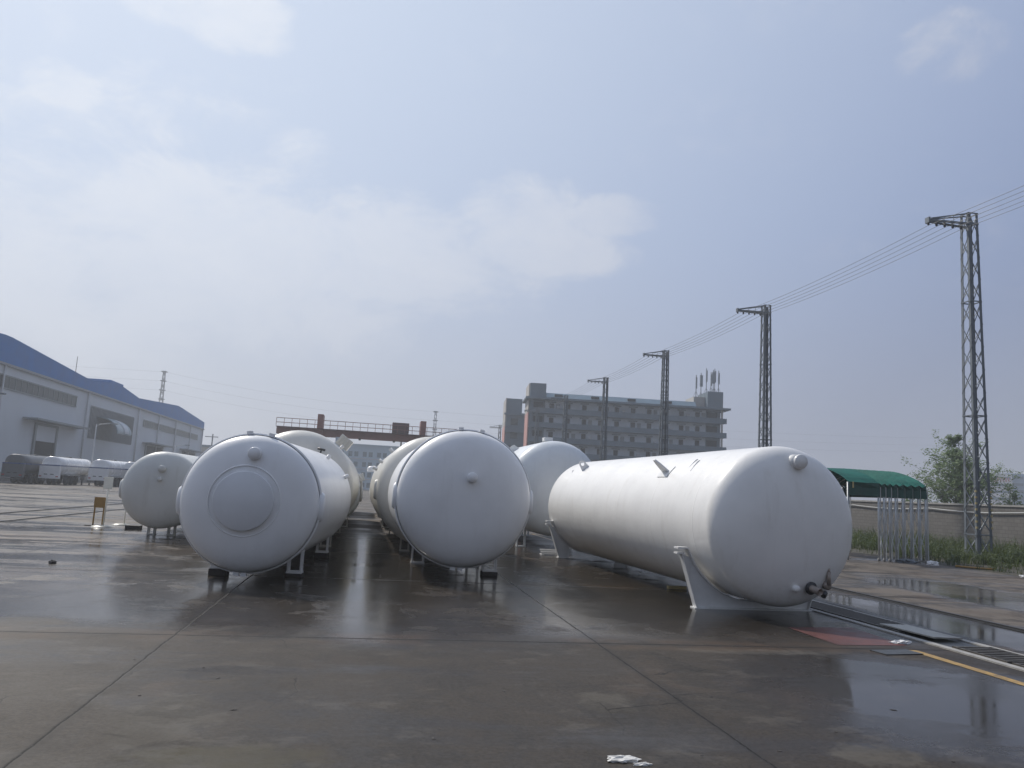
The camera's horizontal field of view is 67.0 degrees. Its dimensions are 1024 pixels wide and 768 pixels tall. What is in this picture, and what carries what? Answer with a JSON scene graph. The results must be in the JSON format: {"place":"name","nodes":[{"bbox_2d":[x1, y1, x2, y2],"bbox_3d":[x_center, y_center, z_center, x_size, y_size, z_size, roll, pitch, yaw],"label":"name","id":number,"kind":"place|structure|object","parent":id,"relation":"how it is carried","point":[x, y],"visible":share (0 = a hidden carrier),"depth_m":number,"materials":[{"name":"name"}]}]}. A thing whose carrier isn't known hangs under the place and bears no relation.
{"place":"outdoors","nodes":[
{"label":"outdoors","id":0,"kind":"place"},
{"bbox_2d":[201,445,210,453],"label":"shed","id":1,"kind":"structure","parent":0,"point":[204,448],"depth_m":215.50,"materials":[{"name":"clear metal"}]},
{"bbox_2d":[334,442,399,489],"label":"office building","id":2,"kind":"structure","parent":0,"point":[362,457],"depth_m":225.06,"materials":[{"name":"white concrete"}]},
{"bbox_2d":[0,479,1023,767],"bbox_3d":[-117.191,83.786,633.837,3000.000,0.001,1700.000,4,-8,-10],"label":"ground","id":3,"kind":"structure","parent":0,"point":[366,645],"depth_m":8.18,"materials":[{"name":"concrete"}]},
{"bbox_2d":[0,454,48,483],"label":"tank trailer","id":4,"kind":"object","parent":3,"relation":"on","point":[20,468],"visible":0.84,"depth_m":76.55,"materials":[{"name":"grey paint"}]},
{"bbox_2d":[0,504,117,513],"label":"rail groove","id":5,"kind":"object","parent":3,"relation":"on","point":[51,509],"depth_m":32.97},
{"bbox_2d":[1,503,122,512],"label":"rail","id":6,"kind":"object","parent":5,"relation":"on","point":[53,508],"depth_m":32.71,"materials":[{"name":"metal"}]},
{"bbox_2d":[0,509,124,522],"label":"rail groove","id":7,"kind":"object","parent":3,"relation":"on","point":[56,516],"depth_m":28.42},
{"bbox_2d":[0,508,124,521],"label":"rail","id":8,"kind":"object","parent":7,"relation":"on","point":[56,515],"depth_m":28.59,"materials":[{"name":"metal"}]},
{"bbox_2d":[37,456,90,484],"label":"tank trailer","id":9,"kind":"object","parent":3,"relation":"on","point":[58,469],"visible":0.98,"depth_m":81.20,"materials":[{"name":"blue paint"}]},
{"bbox_2d":[84,497,105,525],"bbox_3d":[-13.369,4.115,24.997,0.660,0.920,0.180,4,-8,-6],"label":"notice stand","id":10,"kind":"object","parent":3,"relation":"on","point":[99,502],"visible":0.87,"depth_m":25.00,"materials":[{"name":"paint"}]},
{"bbox_2d":[0,333,204,479],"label":"workshop hall","id":11,"kind":"structure","parent":3,"relation":"on","point":[49,406],"depth_m":115.80,"materials":[{"name":"white metal"}]},
{"bbox_2d":[31,422,58,456],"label":"door","id":12,"kind":"structure","parent":11,"relation":"in","point":[45,436],"depth_m":105.55,"materials":[{"name":"grey metal"}]},
{"bbox_2d":[144,444,162,455],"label":"door","id":13,"kind":"structure","parent":11,"relation":"in","point":[149,449],"depth_m":156.77,"materials":[{"name":"grey metal"}]},
{"bbox_2d":[182,451,194,455],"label":"door","id":14,"kind":"structure","parent":11,"relation":"in","point":[183,452],"depth_m":189.96,"materials":[{"name":"grey metal"}]},
{"bbox_2d":[90,477,114,527],"bbox_3d":[-12.954,3.762,24.697,0.720,1.580,0.720,5,-8,-13],"label":"sign stand","id":15,"kind":"object","parent":3,"relation":"on","point":[108,483],"visible":1,"depth_m":24.73,"materials":[{"name":"metal"}]},
{"bbox_2d":[88,423,117,484],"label":"lamp post","id":16,"kind":"object","parent":3,"relation":"on","point":[94,443],"visible":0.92,"depth_m":87.74,"materials":[{"name":"grey metal"}]},
{"bbox_2d":[87,459,126,486],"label":"tank trailer","id":17,"kind":"object","parent":3,"relation":"on","point":[99,471],"visible":0.74,"depth_m":84.12,"materials":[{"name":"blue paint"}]},
{"bbox_2d":[111,510,129,525],"bbox_3d":[-13.062,4.333,25.935,0.600,0.780,0.600,4,-8,-10],"label":"barrier post","id":18,"kind":"object","parent":3,"relation":"on","point":[119,524],"visible":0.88,"depth_m":25.78,"materials":[{"name":"metal"}]},
{"bbox_2d":[121,462,134,478],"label":"tank trailer","id":19,"kind":"object","parent":3,"relation":"on","point":[128,465],"visible":0.04,"depth_m":89.97,"materials":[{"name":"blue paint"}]},
{"bbox_2d":[125,525,142,529],"bbox_3d":[-11.871,4.497,24.289,0.440,0.130,0.300,4,-8,-10],"label":"support block","id":20,"kind":"object","parent":3,"relation":"on","point":[133,527],"depth_m":24.15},
{"bbox_2d":[119,452,197,535],"bbox_3d":[-10.566,3.627,25.774,2.270,2.402,9.363,4,-8,-10],"label":"storage tank","id":21,"kind":"object","parent":3,"relation":"on","point":[150,484],"visible":0.47,"depth_m":21.36,"materials":[{"name":"white metal"}]},
{"bbox_2d":[158,371,166,402],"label":"transmission mast","id":22,"kind":"object","parent":3,"relation":"on","point":[163,385],"visible":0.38,"depth_m":283.59,"materials":[{"name":"metal"}]},
{"bbox_2d":[208,568,228,575],"bbox_3d":[-5.387,3.448,14.233,0.310,0.126,0.280,4,-8,-4],"label":"support block","id":23,"kind":"object","parent":3,"relation":"on","point":[215,572],"depth_m":14.10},
{"bbox_2d":[284,573,303,577],"bbox_3d":[-4.107,3.600,14.611,0.310,0.066,0.280,3,-8,-2],"label":"support block","id":24,"kind":"object","parent":3,"relation":"on","point":[293,575],"depth_m":14.48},
{"bbox_2d":[176,431,350,576],"bbox_3d":[-4.963,2.468,16.613,2.550,2.629,6.784,4,-8,-6],"label":"storage tank","id":25,"kind":"object","parent":24,"relation":"on","point":[250,502],"visible":1,"depth_m":13.46,"materials":[{"name":"white metal"}]},
{"bbox_2d":[275,430,358,546],"bbox_3d":[-6.534,3.306,25.121,2.940,3.289,10.235,4,-8,-10],"label":"storage tank","id":26,"kind":"object","parent":3,"relation":"on","point":[317,442],"visible":0.22,"depth_m":20.75,"materials":[{"name":"white metal"}]},
{"bbox_2d":[314,552,328,558],"bbox_3d":[-4.539,4.082,18.457,0.310,0.126,0.280,3,-8,-2],"label":"support block","id":27,"kind":"object","parent":3,"relation":"on","point":[322,555],"depth_m":18.32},
{"bbox_2d":[341,473,364,526],"bbox_3d":[-7.966,4.864,34.851,2.618,2.735,9.282,4,-8,-10],"label":"storage tank","id":28,"kind":"object","parent":3,"relation":"on","point":[358,498],"visible":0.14,"depth_m":31.00,"materials":[{"name":"white metal"}]},
{"bbox_2d":[276,414,456,446],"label":"gantry crane","id":29,"kind":"object","parent":3,"relation":"on","point":[400,433],"visible":0.63,"depth_m":107.58,"materials":[{"name":"red paint"}]},
{"bbox_2d":[367,466,379,516],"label":"storage tank","id":30,"kind":"object","parent":3,"relation":"on","point":[369,469],"visible":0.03,"depth_m":44.78,"materials":[{"name":"white metal"}]},
{"bbox_2d":[370,437,430,551],"bbox_3d":[-3.066,3.587,25.519,3.170,3.212,9.677,5,-8,-11],"label":"storage tank","id":31,"kind":"object","parent":3,"relation":"on","point":[385,468],"visible":0.2,"depth_m":21.05,"materials":[{"name":"white metal"}]},
{"bbox_2d":[432,411,437,435],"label":"transmission mast","id":32,"kind":"object","parent":3,"relation":"on","point":[435,419],"visible":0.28,"depth_m":299.86,"materials":[{"name":"metal"}]},
{"bbox_2d":[74,366,903,437],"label":"transmission line","id":33,"kind":"object","parent":32,"relation":"attached to","point":[417,410],"visible":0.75,"depth_m":296.16,"materials":[{"name":"metal"}]},
{"bbox_2d":[85,376,944,445],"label":"transmission line","id":34,"kind":"object","parent":32,"relation":"attached to","point":[394,417],"visible":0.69,"depth_m":293.86,"materials":[{"name":"metal"}]},
{"bbox_2d":[132,388,938,452],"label":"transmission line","id":35,"kind":"object","parent":32,"relation":"attached to","point":[495,433],"visible":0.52,"depth_m":295.74,"materials":[{"name":"metal"}]},
{"bbox_2d":[388,427,532,571],"bbox_3d":[-1.400,2.694,17.938,2.900,3.069,5.614,5,-8,-10],"label":"storage tank","id":36,"kind":"object","parent":3,"relation":"on","point":[460,498],"visible":1,"depth_m":15.44,"materials":[{"name":"white metal"}]},
{"bbox_2d":[480,570,497,575],"bbox_3d":[-0.499,4.064,16.612,0.340,0.086,0.280,5,-8,-11],"label":"support block","id":37,"kind":"object","parent":3,"relation":"on","point":[488,573],"depth_m":16.48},
{"bbox_2d":[491,425,501,439],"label":"lattice pylon","id":38,"kind":"object","parent":3,"relation":"on","point":[499,427],"visible":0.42,"depth_m":163.48,"materials":[{"name":"metal"}]},
{"bbox_2d":[507,201,1022,424],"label":"overhead wire","id":39,"kind":"object","parent":38,"relation":"attached to","point":[828,286],"visible":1,"depth_m":43.72,"materials":[{"name":"black metal"}]},
{"bbox_2d":[539,549,556,554],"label":"steel offcuts","id":40,"kind":"object","parent":3,"relation":"on","point":[551,551],"visible":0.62,"depth_m":23.07,"materials":[{"name":"white paint"}]},
{"bbox_2d":[510,437,590,548],"bbox_3d":[0.474,4.146,29.791,3.100,3.662,10.240,5,-8,-11],"label":"storage tank","id":41,"kind":"object","parent":3,"relation":"on","point":[547,462],"visible":0.22,"depth_m":24.96,"materials":[{"name":"white metal"}]},
{"bbox_2d":[607,755,640,762],"bbox_3d":[0.777,2.592,5.367,0.261,0.034,0.130,4,-8,-10],"label":"crumpled paper","id":42,"kind":"object","parent":3,"relation":"on","point":[620,758],"visible":1,"depth_m":5.34,"materials":[{"name":"white paper"}]},
{"bbox_2d":[522,383,730,461],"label":"dormitory block","id":43,"kind":"structure","parent":3,"relation":"on","point":[694,423],"depth_m":157.70,"materials":[{"name":"grey concrete"}]},
{"bbox_2d":[502,398,524,447],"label":"stair block","id":44,"kind":"structure","parent":43,"relation":"attached to","point":[512,434],"depth_m":168.94,"materials":[{"name":"grey concrete"}]},
{"bbox_2d":[510,432,516,438],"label":"window","id":45,"kind":"structure","parent":44,"relation":"in","point":[512,435],"depth_m":168.54,"materials":[{"name":"grey glass"}]},
{"bbox_2d":[510,418,517,424],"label":"window","id":46,"kind":"structure","parent":44,"relation":"in","point":[513,419],"depth_m":168.95,"materials":[{"name":"grey glass"}]},
{"bbox_2d":[546,430,553,436],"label":"window","id":47,"kind":"structure","parent":43,"relation":"in","point":[550,434],"depth_m":156.90,"materials":[{"name":"grey glass"}]},
{"bbox_2d":[547,416,555,422],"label":"window","id":48,"kind":"structure","parent":43,"relation":"in","point":[550,419],"depth_m":157.29,"materials":[{"name":"grey glass"}]},
{"bbox_2d":[579,432,587,438],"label":"window","id":49,"kind":"structure","parent":43,"relation":"in","point":[583,436],"depth_m":157.29,"materials":[{"name":"grey glass"}]},
{"bbox_2d":[581,403,588,409],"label":"window","id":50,"kind":"structure","parent":43,"relation":"in","point":[584,406],"depth_m":158.13,"materials":[{"name":"grey glass"}]},
{"bbox_2d":[611,448,619,455],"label":"window","id":51,"kind":"structure","parent":43,"relation":"in","point":[615,452],"depth_m":157.32,"materials":[{"name":"grey glass"}]},
{"bbox_2d":[612,420,620,426],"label":"window","id":52,"kind":"structure","parent":43,"relation":"in","point":[616,424],"depth_m":158.11,"materials":[{"name":"grey glass"}]},
{"bbox_2d":[628,435,636,441],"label":"window","id":53,"kind":"structure","parent":43,"relation":"in","point":[631,438],"depth_m":157.90,"materials":[{"name":"grey glass"}]},
{"bbox_2d":[644,436,652,442],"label":"window","id":54,"kind":"structure","parent":43,"relation":"in","point":[648,440],"depth_m":158.09,"materials":[{"name":"grey glass"}]},
{"bbox_2d":[646,407,653,413],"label":"window","id":55,"kind":"structure","parent":43,"relation":"in","point":[649,410],"depth_m":158.95,"materials":[{"name":"grey glass"}]},
{"bbox_2d":[678,409,685,415],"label":"window","id":56,"kind":"structure","parent":43,"relation":"in","point":[681,413],"depth_m":159.33,"materials":[{"name":"grey glass"}]},
{"bbox_2d":[693,439,701,445],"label":"window","id":57,"kind":"structure","parent":43,"relation":"in","point":[696,442],"depth_m":158.71,"materials":[{"name":"grey glass"}]},
{"bbox_2d":[694,410,701,416],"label":"window","id":58,"kind":"structure","parent":43,"relation":"in","point":[697,414],"depth_m":159.53,"materials":[{"name":"grey glass"}]},
{"bbox_2d":[699,373,702,396],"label":"antenna mast","id":59,"kind":"object","parent":43,"relation":"on","point":[701,380],"visible":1,"depth_m":162.02,"materials":[{"name":"metal"}]},
{"bbox_2d":[704,368,707,391],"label":"antenna mast","id":60,"kind":"object","parent":43,"relation":"on","point":[706,379],"visible":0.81,"depth_m":162.95,"materials":[{"name":"metal"}]},
{"bbox_2d":[710,372,712,390],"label":"antenna mast","id":61,"kind":"object","parent":43,"relation":"on","point":[711,381],"visible":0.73,"depth_m":161.54,"materials":[{"name":"metal"}]},
{"bbox_2d":[711,370,714,391],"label":"antenna mast","id":62,"kind":"object","parent":43,"relation":"on","point":[713,377],"visible":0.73,"depth_m":162.28,"materials":[{"name":"metal"}]},
{"bbox_2d":[716,371,719,391],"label":"antenna mast","id":63,"kind":"object","parent":43,"relation":"on","point":[718,381],"visible":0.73,"depth_m":161.63,"materials":[{"name":"metal"}]},
{"bbox_2d":[533,534,746,599],"bbox_3d":[2.747,5.337,24.214,0.120,0.001,20.400,4,-8,-10],"label":"yellow line","id":64,"kind":"object","parent":3,"relation":"on","point":[552,540],"visible":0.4,"depth_m":30.53,"materials":[{"name":"paint"}]},
{"bbox_2d":[633,762,652,765],"bbox_3d":[0.895,2.596,5.295,0.146,0.019,0.054,4,-8,-10],"label":"crumpled paper","id":65,"kind":"object","parent":3,"relation":"on","point":[642,764],"visible":1,"depth_m":5.28,"materials":[{"name":"white paper"}]},
{"bbox_2d":[667,585,686,589],"bbox_3d":[3.399,4.198,15.974,0.400,0.060,0.100,4,-8,-10],"label":"wooden wedge","id":66,"kind":"object","parent":3,"relation":"on","point":[676,587],"visible":1,"depth_m":15.93,"materials":[{"name":"yellow paint"}]},
{"bbox_2d":[545,446,851,611],"bbox_3d":[3.337,3.072,17.909,2.930,2.815,11.242,5,-8,-12],"label":"storage tank","id":67,"kind":"object","parent":3,"relation":"on","point":[765,528],"visible":1,"depth_m":13.10,"materials":[{"name":"white metal"}]},
{"bbox_2d":[810,602,852,610],"bbox_3d":[5.663,4.075,14.153,0.600,0.032,0.961,5,-8,-11],"label":"drain grate","id":68,"kind":"object","parent":3,"relation":"in","point":[820,606],"visible":0.63,"depth_m":14.01,"materials":[{"name":"grey metal"}]},
{"bbox_2d":[788,627,906,645],"bbox_3d":[4.804,3.633,11.181,1.170,0.001,1.440,4,-8,-10],"label":"red marking","id":69,"kind":"object","parent":3,"relation":"on","point":[843,635],"visible":1,"depth_m":11.14,"materials":[{"name":"paint"}]},
{"bbox_2d":[827,468,928,562],"bbox_3d":[13.491,5.118,30.932,3.349,3.440,4.880,4,-8,-10],"label":"retractable awning","id":70,"kind":"object","parent":3,"relation":"on","point":[879,485],"visible":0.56,"depth_m":28.74,"materials":[{"name":"fabric"}]},
{"bbox_2d":[870,649,921,654],"bbox_3d":[4.997,3.485,10.057,0.600,0.012,0.280,6,-8,-18],"label":"cover plate","id":71,"kind":"object","parent":3,"relation":"on","point":[897,652],"visible":1,"depth_m":10.02,"materials":[{"name":"grey metal"}]},
{"bbox_2d":[889,640,911,643],"bbox_3d":[5.413,3.589,10.785,0.359,0.050,0.155,4,-8,-10],"label":"white rag","id":72,"kind":"object","parent":3,"relation":"on","point":[901,642],"visible":1,"depth_m":10.75,"materials":[{"name":"white fabric"}]},
{"bbox_2d":[896,559,918,562],"bbox_3d":[14.491,6.487,28.420,0.889,0.148,0.487,2,-8,7],"label":"scrap sheet","id":73,"kind":"object","parent":3,"relation":"on","point":[905,561],"visible":1,"depth_m":28.28,"materials":[{"name":"metal"}]},
{"bbox_2d":[901,497,928,501],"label":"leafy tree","id":74,"kind":"object","parent":3,"relation":"on","point":[906,500],"visible":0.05,"depth_m":66.92,"materials":[{"name":"green plant"}]},
{"bbox_2d":[810,600,1023,671],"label":"drain kerb","id":75,"kind":"structure","parent":3,"relation":"on","point":[936,644],"depth_m":11.03,"materials":[{"name":"concrete"}]},
{"bbox_2d":[831,588,1023,631],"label":"rail groove","id":76,"kind":"object","parent":3,"relation":"on","point":[932,611],"depth_m":14.48},
{"bbox_2d":[831,587,1023,630],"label":"rail","id":77,"kind":"object","parent":76,"relation":"on","point":[990,622],"depth_m":14.51,"materials":[{"name":"metal"}]},
{"bbox_2d":[926,560,938,565],"bbox_3d":[15.091,6.421,27.784,0.498,0.166,0.272,4,-8,-10],"label":"plastic bag","id":78,"kind":"object","parent":3,"relation":"on","point":[933,563],"visible":1,"depth_m":27.72,"materials":[{"name":"white plastic"}]},
{"bbox_2d":[851,500,1023,549],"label":"boundary wall","id":79,"kind":"structure","parent":3,"relation":"on","point":[1007,526],"depth_m":45.15,"materials":[{"name":"concrete"}]},
{"bbox_2d":[851,504,1023,513],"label":"coping","id":80,"kind":"object","parent":79,"relation":"attached to","point":[956,511],"visible":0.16,"depth_m":43.98,"materials":[{"name":"grey concrete"}]},
{"bbox_2d":[902,633,980,646],"bbox_3d":[2.382,6.389,31.904,0.640,0.001,57.000,4,-8,-10],"label":"drain channel","id":81,"kind":"object","parent":3,"relation":"on","point":[949,642],"depth_m":11.14,"materials":[{"name":"grey metal"}]},
{"bbox_2d":[823,610,889,621],"bbox_3d":[5.840,3.946,13.157,0.600,0.033,0.961,5,-8,-11],"label":"drain grate","id":82,"kind":"object","parent":81,"relation":"on","point":[855,616],"visible":0.91,"depth_m":13.11,"materials":[{"name":"grey metal"}]},
{"bbox_2d":[860,620,913,633],"bbox_3d":[6.027,3.817,12.162,0.600,0.032,0.961,4,-8,-9],"label":"drain grate","id":83,"kind":"object","parent":81,"relation":"on","point":[875,623],"visible":0.53,"depth_m":12.35,"materials":[{"name":"grey metal"}]},
{"bbox_2d":[880,623,962,639],"bbox_3d":[6.142,3.727,11.672,0.500,0.021,1.100,7,-8,-14],"label":"cover plate","id":84,"kind":"object","parent":81,"relation":"on","point":[922,632],"visible":1,"depth_m":11.57,"materials":[{"name":"metal"}]},
{"bbox_2d":[952,646,1023,663],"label":"drain grate","id":85,"kind":"object","parent":81,"relation":"on","point":[1000,655],"visible":0.96,"depth_m":10.18,"materials":[{"name":"grey metal"}]},
{"bbox_2d":[1012,662,1023,667],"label":"drain grate","id":86,"kind":"object","parent":81,"relation":"on","point":[1020,664],"visible":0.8,"depth_m":9.54,"materials":[{"name":"grey metal"}]},
{"bbox_2d":[900,429,1022,503],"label":"leafy tree","id":87,"kind":"object","parent":3,"relation":"on","point":[952,486],"visible":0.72,"depth_m":67.33,"materials":[{"name":"green plant"}]},
{"bbox_2d":[911,650,1023,685],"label":"yellow line","id":88,"kind":"object","parent":3,"relation":"on","point":[976,669],"visible":1,"depth_m":9.26,"materials":[{"name":"paint"}]},
{"bbox_2d":[990,474,1012,504],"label":"tower block","id":89,"kind":"structure","parent":3,"relation":"on","point":[1006,480],"depth_m":338.05,"materials":[{"name":"grey concrete"}]},
{"bbox_2d":[993,483,1023,504],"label":"leafy tree","id":90,"kind":"object","parent":3,"relation":"on","point":[1013,497],"visible":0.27,"depth_m":66.81,"materials":[{"name":"green plant"}]},
{"bbox_2d":[1005,473,1023,504],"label":"tower block","id":91,"kind":"structure","parent":3,"relation":"on","point":[1018,482],"depth_m":339.59,"materials":[{"name":"grey concrete"}]},
{"bbox_2d":[0,0,1023,503],"label":"sky","id":92,"kind":"structure","parent":0,"point":[453,207],"materials":[{"name":"blue"}]},
{"bbox_2d":[852,545,1023,575],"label":"verge soil","id":93,"kind":"structure","parent":0,"point":[1013,572],"depth_m":29.32,"materials":[{"name":"brown soil"}]},
{"bbox_2d":[524,408,539,443],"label":"lattice pylon","id":94,"kind":"object","parent":93,"relation":"on","point":[537,430],"visible":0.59,"depth_m":126.77,"materials":[{"name":"metal"}]},
{"bbox_2d":[551,395,568,442],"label":"lattice pylon","id":95,"kind":"object","parent":93,"relation":"on","point":[564,415],"visible":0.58,"depth_m":108.49,"materials":[{"name":"metal"}]},
{"bbox_2d":[587,377,608,460],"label":"lattice pylon","id":96,"kind":"object","parent":93,"relation":"on","point":[603,419],"visible":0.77,"depth_m":90.02,"materials":[{"name":"metal"}]},
{"bbox_2d":[643,350,668,455],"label":"lattice pylon","id":97,"kind":"object","parent":93,"relation":"on","point":[664,379],"visible":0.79,"depth_m":71.72,"materials":[{"name":"metal"}]},
{"bbox_2d":[736,304,771,446],"bbox_3d":[16.463,2.181,52.886,2.588,15.632,0.797,4,-8,-10],"label":"lattice pylon","id":98,"kind":"object","parent":93,"relation":"on","point":[764,403],"visible":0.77,"depth_m":53.40,"materials":[{"name":"metal"}]},
{"bbox_2d":[851,525,1023,574],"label":"weeds","id":99,"kind":"object","parent":93,"relation":"on","point":[952,550],"visible":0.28,"depth_m":33.91,"materials":[{"name":"green plant"}]},
{"bbox_2d":[925,212,992,557],"bbox_3d":[19.854,-0.185,34.587,2.610,15.632,0.816,4,-8,-10],"label":"lattice pylon","id":100,"kind":"object","parent":93,"relation":"on","point":[977,493],"visible":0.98,"depth_m":34.62,"materials":[{"name":"metal"}]},
{"bbox_2d":[494,191,1022,427],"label":"overhead wire","id":101,"kind":"object","parent":100,"relation":"hanging from","point":[809,287],"visible":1,"depth_m":43.25,"materials":[{"name":"black metal"}]},
{"bbox_2d":[497,185,1023,425],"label":"overhead wire","id":102,"kind":"object","parent":100,"relation":"hanging from","point":[823,277],"visible":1,"depth_m":41.04,"materials":[{"name":"black metal"}]},
{"bbox_2d":[498,205,1023,428],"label":"overhead wire","id":103,"kind":"object","parent":100,"relation":"attached to","point":[819,293],"visible":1,"depth_m":43.78,"materials":[{"name":"black metal"}]},
{"bbox_2d":[502,196,1022,425],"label":"overhead wire","id":104,"kind":"object","parent":100,"relation":"attached to","point":[831,281],"visible":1,"depth_m":42.32,"materials":[{"name":"black metal"}]},
{"bbox_2d":[955,565,991,569],"bbox_3d":[16.124,6.400,26.957,1.221,0.080,0.070,-5,-11,44],"label":"wooden stick","id":105,"kind":"object","parent":93,"relation":"on","point":[971,567],"visible":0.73,"depth_m":27.00,"materials":[{"name":"paint"}]}
]}

